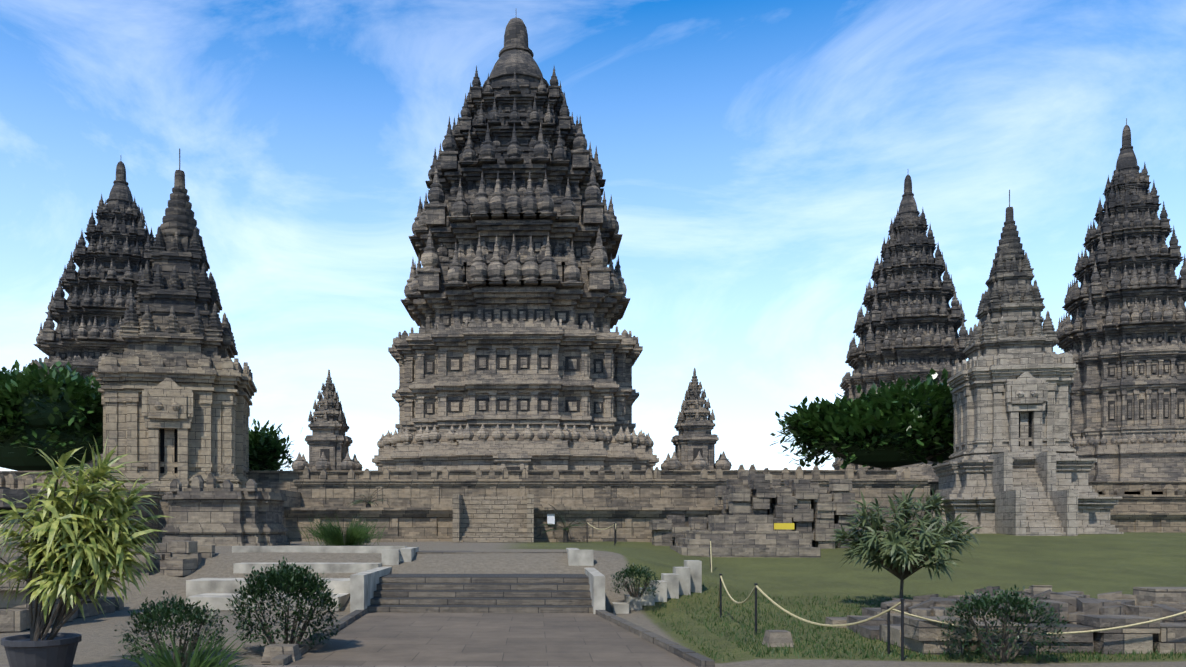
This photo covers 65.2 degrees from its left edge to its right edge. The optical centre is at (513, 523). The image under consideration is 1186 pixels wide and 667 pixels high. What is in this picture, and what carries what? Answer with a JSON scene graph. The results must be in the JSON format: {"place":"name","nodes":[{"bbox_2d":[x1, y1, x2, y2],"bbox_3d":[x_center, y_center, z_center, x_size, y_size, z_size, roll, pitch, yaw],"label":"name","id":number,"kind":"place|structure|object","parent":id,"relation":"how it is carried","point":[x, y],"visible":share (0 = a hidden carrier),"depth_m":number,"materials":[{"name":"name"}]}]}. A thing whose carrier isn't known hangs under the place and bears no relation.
{"place":"outdoors","nodes":[
{"label":"outdoors","id":0,"kind":"place"},
{"bbox_2d":[122,624,255,666],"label":"grass tuft","id":1,"kind":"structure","parent":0,"point":[197,659],"depth_m":10.99,"materials":[{"name":"green plant"}]},
{"bbox_2d":[0,664,587,666],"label":"pavement","id":2,"kind":"structure","parent":0,"point":[4,665],"depth_m":12.59,"materials":[{"name":"stone"}]},
{"bbox_2d":[1,633,81,666],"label":"plant pot","id":3,"kind":"object","parent":2,"relation":"on","point":[58,650],"visible":0.85,"depth_m":11.88,"materials":[{"name":"grey plastic"}]},
{"bbox_2d":[0,434,169,640],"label":"potted dracaena","id":4,"kind":"object","parent":3,"relation":"on","point":[70,546],"visible":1,"depth_m":11.93,"materials":[{"name":"green plant"}]},
{"bbox_2d":[113,590,231,666],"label":"path bush","id":5,"kind":"object","parent":2,"relation":"on","point":[158,614],"visible":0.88,"depth_m":12.06,"materials":[{"name":"green plant"}]},
{"bbox_2d":[0,532,1185,666],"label":"ground","id":6,"kind":"structure","parent":0,"point":[1093,565],"depth_m":24.49,"materials":[{"name":"green plant"}]},
{"bbox_2d":[97,495,158,542],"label":"stone blocks","id":7,"kind":"structure","parent":6,"relation":"on","point":[152,524],"depth_m":36.97,"materials":[{"name":"stone"}]},
{"bbox_2d":[224,556,343,650],"bbox_3d":[-3.606,1.309,14.517,1.832,1.581,1.875,0,0,-25],"label":"path bush","id":8,"kind":"object","parent":6,"relation":"on","point":[289,581],"visible":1,"depth_m":14.22,"materials":[{"name":"green plant"}]},
{"bbox_2d":[294,514,391,545],"bbox_3d":[-6.295,0.170,32.777,4.006,1.239,3.057,0,0,1],"label":"grass tuft","id":9,"kind":"object","parent":6,"relation":"on","point":[331,535],"visible":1,"depth_m":32.62,"materials":[{"name":"green plant"}]},
{"bbox_2d":[186,546,701,613],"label":"white concrete walls","id":10,"kind":"structure","parent":6,"relation":"on","point":[359,588],"depth_m":22.39,"materials":[{"name":"white concrete"}]},
{"bbox_2d":[367,551,592,612],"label":"stone stairs","id":11,"kind":"structure","parent":6,"relation":"on","point":[499,593],"depth_m":21.25,"materials":[{"name":"grey stone"}]},
{"bbox_2d":[286,612,697,666],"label":"path","id":12,"kind":"structure","parent":6,"relation":"on","point":[465,639],"depth_m":15.17,"materials":[{"name":"stone"}]},
{"bbox_2d":[270,608,714,666],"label":"path kerbs","id":13,"kind":"structure","parent":12,"relation":"on","point":[692,657],"depth_m":14.97,"materials":[{"name":"stone"}]},
{"bbox_2d":[536,504,594,541],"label":"cycas","id":14,"kind":"object","parent":6,"relation":"on","point":[566,530],"visible":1,"depth_m":38.19,"materials":[{"name":"green plant"}]},
{"bbox_2d":[0,471,1185,663],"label":"stone ruins","id":15,"kind":"object","parent":6,"relation":"on","point":[203,524],"visible":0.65,"depth_m":24.10,"materials":[{"name":"grey stone"}]},
{"bbox_2d":[610,563,659,596],"bbox_3d":[2.820,1.324,21.254,1.248,0.841,1.256,0,0,1],"label":"potted shrub","id":16,"kind":"object","parent":6,"relation":"on","point":[632,573],"visible":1,"depth_m":21.13,"materials":[{"name":"green plant"}]},
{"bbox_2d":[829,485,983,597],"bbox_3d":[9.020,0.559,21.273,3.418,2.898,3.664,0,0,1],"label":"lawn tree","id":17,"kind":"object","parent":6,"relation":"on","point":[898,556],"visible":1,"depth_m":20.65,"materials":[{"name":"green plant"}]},
{"bbox_2d":[638,576,1185,661],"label":"lawn grass","id":18,"kind":"structure","parent":6,"relation":"on","point":[911,656],"depth_m":15.57,"materials":[{"name":"green plant"}]},
{"bbox_2d":[934,585,1074,661],"bbox_3d":[7.165,1.470,13.494,1.941,1.164,1.185,0,0,1],"label":"bush","id":19,"kind":"object","parent":6,"relation":"on","point":[985,603],"visible":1,"depth_m":13.38,"materials":[{"name":"green plant"}]},
{"bbox_2d":[931,190,1123,533],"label":"temple","id":20,"kind":"structure","parent":6,"relation":"on","point":[1010,380],"depth_m":49.47,"materials":[{"name":"stone"}]},
{"bbox_2d":[987,451,1077,535],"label":"pit stairs","id":21,"kind":"structure","parent":6,"relation":"on","point":[1030,501],"depth_m":46.05,"materials":[{"name":"stone"}]},
{"bbox_2d":[887,606,1185,653],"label":"rope barrier","id":22,"kind":"object","parent":6,"relation":"on","point":[1024,633],"visible":0.83,"depth_m":13.90,"materials":[{"name":"beige fabric"}]},
{"bbox_2d":[0,0,1185,470],"label":"sky","id":23,"kind":"structure","parent":0,"point":[755,157],"materials":[{"name":"blue"}]},
{"bbox_2d":[586,521,616,545],"bbox_3d":[3.596,0.400,37.033,1.260,0.973,1.860,0,0,1],"label":"rope barrier","id":24,"kind":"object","parent":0,"point":[614,525],"depth_m":37.36,"materials":[{"name":"beige fabric"}]},
{"label":"ground surface","id":25,"kind":"structure","parent":0,"visible":0},
{"bbox_2d":[0,464,1185,542],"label":"terrace perimeter walls","id":26,"kind":"structure","parent":25,"relation":"on","point":[504,505],"depth_m":42.05,"materials":[{"name":"stone"}]},
{"bbox_2d":[0,360,102,470],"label":"tree","id":27,"kind":"object","parent":26,"relation":"on","point":[53,412],"visible":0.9,"depth_m":52.59,"materials":[{"name":"green plant"}]},
{"bbox_2d":[30,161,154,470],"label":"temple","id":28,"kind":"structure","parent":26,"relation":"on","point":[100,286],"depth_m":88.08,"materials":[{"name":"stone"}]},
{"bbox_2d":[93,149,256,487],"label":"temple","id":29,"kind":"structure","parent":26,"relation":"on","point":[178,389],"depth_m":41.70,"materials":[{"name":"stone"}]},
{"bbox_2d":[249,419,302,470],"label":"tree","id":30,"kind":"object","parent":26,"relation":"on","point":[267,448],"visible":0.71,"depth_m":50.37,"materials":[{"name":"green plant"}]},
{"bbox_2d":[291,370,362,469],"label":"shrine left of shiva","id":31,"kind":"object","parent":26,"relation":"on","point":[329,442],"visible":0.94,"depth_m":82.72,"materials":[{"name":"stone"}]},
{"bbox_2d":[347,487,388,507],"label":"cycas","id":32,"kind":"object","parent":26,"relation":"on","point":[368,503],"visible":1,"depth_m":40.80,"materials":[{"name":"green plant"}]},
{"bbox_2d":[372,17,658,469],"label":"temple","id":33,"kind":"structure","parent":26,"relation":"on","point":[514,353],"depth_m":78.34,"materials":[{"name":"stone"}]},
{"bbox_2d":[547,514,793,530],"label":"signs","id":34,"kind":"object","parent":26,"relation":"on","point":[550,518],"visible":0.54,"depth_m":36.37,"materials":[{"name":"yellow"}]},
{"bbox_2d":[661,368,731,469],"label":"shrine","id":35,"kind":"object","parent":26,"relation":"on","point":[694,440],"visible":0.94,"depth_m":81.91,"materials":[{"name":"stone"}]},
{"bbox_2d":[769,368,953,469],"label":"tree","id":36,"kind":"object","parent":26,"relation":"on","point":[898,424],"visible":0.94,"depth_m":56.62,"materials":[{"name":"green plant"}]},
{"bbox_2d":[832,174,967,481],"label":"temple","id":37,"kind":"structure","parent":26,"relation":"on","point":[910,323],"depth_m":94.26,"materials":[{"name":"stone"}]},
{"bbox_2d":[1056,118,1185,480],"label":"temple","id":38,"kind":"structure","parent":26,"relation":"on","point":[1121,335],"depth_m":80.53,"materials":[{"name":"stone"}]},
{"bbox_2d":[710,539,904,660],"bbox_3d":[5.227,1.452,21.504,1.573,1.885,16.263,0,0,2],"label":"rope barrier","id":39,"kind":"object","parent":25,"relation":"on","point":[756,587],"depth_m":15.77,"materials":[{"name":"beige fabric"}]}
]}

